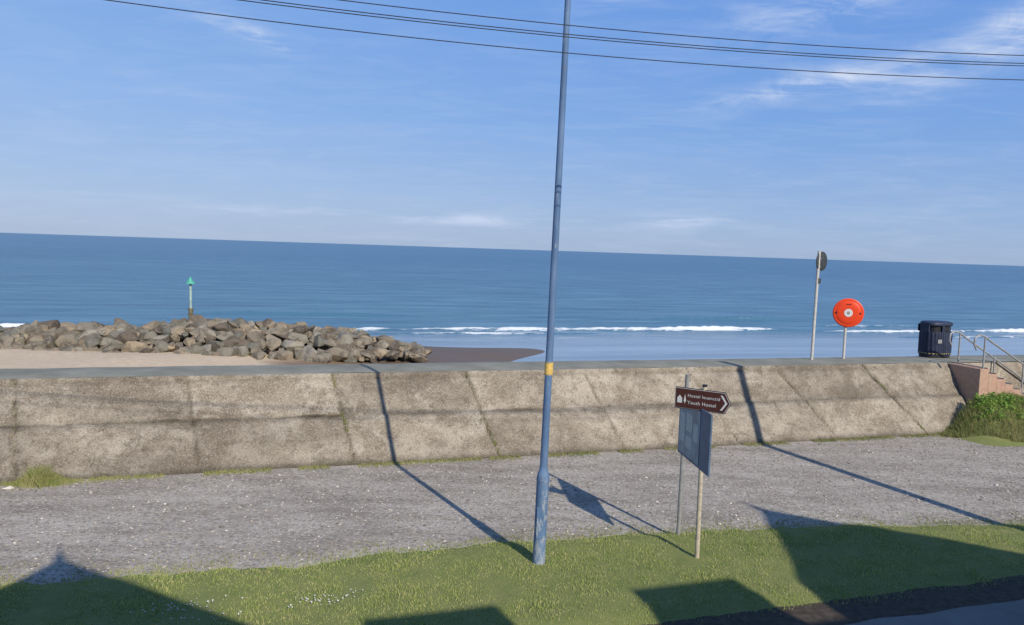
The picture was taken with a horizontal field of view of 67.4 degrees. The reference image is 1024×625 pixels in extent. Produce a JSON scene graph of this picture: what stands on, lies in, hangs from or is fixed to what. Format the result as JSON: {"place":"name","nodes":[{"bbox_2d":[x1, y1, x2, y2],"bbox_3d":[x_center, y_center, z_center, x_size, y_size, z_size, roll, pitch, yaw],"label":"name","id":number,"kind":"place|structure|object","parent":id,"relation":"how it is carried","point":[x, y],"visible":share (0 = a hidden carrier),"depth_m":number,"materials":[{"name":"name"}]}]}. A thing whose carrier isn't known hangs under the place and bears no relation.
{"place":"outdoors","nodes":[
{"label":"outdoors","id":0,"kind":"place"},
{"bbox_2d":[0,346,544,368],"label":"beach","id":1,"kind":"structure","parent":0,"point":[19,359],"depth_m":38.87,"materials":[{"name":"beige sand"}]},
{"bbox_2d":[0,314,431,363],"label":"rock groyne","id":2,"kind":"object","parent":1,"relation":"on","point":[227,337],"visible":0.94,"depth_m":41.64,"materials":[{"name":"grey stone"}]},
{"bbox_2d":[185,277,194,319],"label":"groyne marker post","id":3,"kind":"object","parent":2,"relation":"on","point":[190,281],"visible":0.61,"depth_m":46.27,"materials":[{"name":"metal"}]},
{"bbox_2d":[0,233,1023,361],"bbox_3d":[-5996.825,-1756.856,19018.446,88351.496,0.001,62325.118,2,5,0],"label":"sea","id":4,"kind":"structure","parent":0,"point":[108,280],"depth_m":122.46,"materials":[{"name":"liquid"}]},
{"bbox_2d":[0,323,24,326],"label":"breaking wave","id":5,"kind":"object","parent":4,"relation":"on","point":[10,324],"visible":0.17,"depth_m":56.80,"materials":[{"name":"liquid"}]},
{"bbox_2d":[174,311,427,315],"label":"breaking wave","id":6,"kind":"object","parent":4,"relation":"on","point":[299,313],"visible":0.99,"depth_m":74.64,"materials":[{"name":"liquid"}]},
{"bbox_2d":[368,332,600,334],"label":"breaking wave","id":7,"kind":"object","parent":4,"relation":"on","point":[471,333],"visible":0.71,"depth_m":62.69,"materials":[{"name":"liquid"}]},
{"bbox_2d":[356,326,787,330],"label":"breaking wave","id":8,"kind":"object","parent":4,"relation":"on","point":[704,328],"visible":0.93,"depth_m":68.60,"materials":[{"name":"liquid"}]},
{"bbox_2d":[640,316,834,320],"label":"breaking wave","id":9,"kind":"object","parent":4,"relation":"on","point":[746,318],"visible":0.86,"depth_m":84.65,"materials":[{"name":"liquid"}]},
{"bbox_2d":[821,325,917,326],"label":"breaking wave","id":10,"kind":"object","parent":4,"relation":"on","point":[870,326],"visible":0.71,"depth_m":82.06,"materials":[{"name":"liquid"}]},
{"bbox_2d":[807,328,1023,332],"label":"breaking wave","id":11,"kind":"object","parent":4,"relation":"on","point":[917,331],"visible":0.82,"depth_m":76.67,"materials":[{"name":"liquid"}]},
{"bbox_2d":[897,335,1023,337],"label":"breaking wave","id":12,"kind":"object","parent":4,"relation":"on","point":[971,337],"visible":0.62,"depth_m":73.96,"materials":[{"name":"liquid"}]},
{"bbox_2d":[0,435,1023,584],"bbox_3d":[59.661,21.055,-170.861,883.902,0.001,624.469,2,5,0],"label":"gravel ground","id":13,"kind":"structure","parent":0,"point":[123,550],"depth_m":15.19,"materials":[{"name":"grey gravel"}]},
{"bbox_2d":[0,363,965,482],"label":"sea wall","id":14,"kind":"structure","parent":13,"relation":"on","point":[82,427],"depth_m":18.44,"materials":[{"name":"concrete"}]},
{"bbox_2d":[11,365,927,465],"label":"wall joint weeds","id":15,"kind":"object","parent":14,"relation":"on","point":[476,399],"depth_m":18.52,"materials":[{"name":"green plant"}]},
{"bbox_2d":[0,518,1023,624],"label":"grass verge","id":16,"kind":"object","parent":13,"relation":"on","point":[638,579],"depth_m":11.47,"materials":[{"name":"plant"}]},
{"bbox_2d":[130,589,362,619],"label":"clover flowers","id":17,"kind":"object","parent":16,"relation":"on","point":[243,597],"visible":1,"depth_m":10.43,"materials":[{"name":"white plant"}]},
{"bbox_2d":[532,0,570,564],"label":"street lamp","id":18,"kind":"object","parent":16,"relation":"on","point":[541,511],"visible":0.91,"depth_m":11.81,"materials":[{"name":"metal"}]},
{"bbox_2d":[536,507,543,538],"bbox_3d":[0.434,3.291,12.006,0.100,0.500,0.014,2,5,0],"label":"access door","id":19,"kind":"structure","parent":18,"relation":"in","point":[539,527],"depth_m":12.00,"materials":[{"name":"blue paint"}]},
{"bbox_3d":[-11.991,-0.466,6.997,0.300,9.600,0.340,2,5,0],"label":"telegraph pole","id":20,"kind":"object","parent":16,"relation":"on","visible":0},
{"bbox_2d":[106,0,1022,79],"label":"overhead wire","id":21,"kind":"object","parent":20,"relation":"attached to","point":[545,50],"visible":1,"depth_m":9.04,"materials":[{"name":"rubber"}]},
{"bbox_2d":[239,0,1023,65],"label":"overhead wire","id":22,"kind":"object","parent":20,"relation":"attached to","point":[616,41],"visible":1,"depth_m":9.21,"materials":[{"name":"rubber"}]},
{"bbox_2d":[262,0,1023,63],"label":"overhead wire","id":23,"kind":"object","parent":20,"relation":"attached to","point":[629,39],"visible":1,"depth_m":9.30,"materials":[{"name":"rubber"}]},
{"bbox_2d":[340,0,1023,55],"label":"overhead wire","id":24,"kind":"object","parent":20,"relation":"attached to","point":[670,34],"visible":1,"depth_m":9.30,"materials":[{"name":"rubber"}]},
{"bbox_2d":[0,391,1023,581],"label":"weeds","id":25,"kind":"object","parent":13,"relation":"on","point":[38,477],"visible":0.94,"depth_m":16.99,"materials":[{"name":"green plant"}]},
{"bbox_2d":[675,374,730,557],"bbox_3d":[2.941,2.645,12.740,0.612,3.030,1.492,0,5,-18],"label":"hostel sign","id":26,"kind":"object","parent":13,"relation":"on","point":[696,406],"visible":0.99,"depth_m":12.47,"materials":[{"name":"metal"}]},
{"bbox_2d":[645,575,1023,624],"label":"verge dirt","id":27,"kind":"structure","parent":13,"relation":"on","point":[920,602],"depth_m":11.14,"materials":[{"name":"brown soil"}]},
{"bbox_2d":[941,409,1023,446],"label":"grass bank","id":28,"kind":"structure","parent":13,"relation":"on","point":[984,439],"depth_m":21.80,"materials":[{"name":"plant"}]},
{"bbox_2d":[948,362,1023,403],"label":"brick steps","id":29,"kind":"structure","parent":13,"relation":"on","point":[971,381],"depth_m":23.30,"materials":[{"name":"brick"}]},
{"bbox_2d":[948,330,1023,394],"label":"handrail","id":30,"kind":"object","parent":29,"relation":"on","point":[987,353],"visible":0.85,"depth_m":23.63,"materials":[{"name":"metal"}]},
{"bbox_2d":[967,392,1023,422],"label":"green shrub","id":31,"kind":"object","parent":13,"relation":"on","point":[1002,399],"visible":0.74,"depth_m":22.61,"materials":[{"name":"green plant"}]},
{"bbox_2d":[0,355,1023,378],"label":"promenade","id":32,"kind":"structure","parent":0,"point":[189,370],"depth_m":19.84,"materials":[{"name":"concrete"}]},
{"bbox_2d":[810,251,826,359],"bbox_3d":[9.405,-0.187,23.531,0.586,3.380,0.120,-1,5,-29],"label":"round traffic sign","id":33,"kind":"object","parent":32,"relation":"on","point":[821,261],"visible":0.96,"depth_m":23.43,"materials":[{"name":"grey metal"}]},
{"bbox_2d":[833,298,863,358],"bbox_3d":[10.447,0.530,23.952,0.900,1.950,0.269,4,5,19],"label":"lifebuoy housing","id":34,"kind":"object","parent":32,"relation":"on","point":[848,312],"visible":0.99,"depth_m":23.81,"materials":[{"name":"red plastic"}]},
{"bbox_2d":[918,320,952,357],"bbox_3d":[13.930,0.871,25.267,1.010,1.180,0.747,0,5,-18],"label":"litter bin","id":35,"kind":"object","parent":32,"relation":"on","point":[933,341],"visible":1,"depth_m":24.96,"materials":[{"name":"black plastic"}]},
{"bbox_2d":[963,361,1023,391],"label":"retaining wall","id":36,"kind":"structure","parent":32,"relation":"on","point":[1002,371],"depth_m":24.86,"materials":[{"name":"concrete"}]},
{"bbox_2d":[0,0,1023,265],"label":"sky","id":37,"kind":"structure","parent":0,"point":[119,119],"materials":[{"name":"blue"}]},
{"bbox_2d":[848,599,1023,624],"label":"road","id":38,"kind":"structure","parent":0,"point":[1008,613],"depth_m":10.87,"materials":[{"name":"grey asphalt"}]}
]}

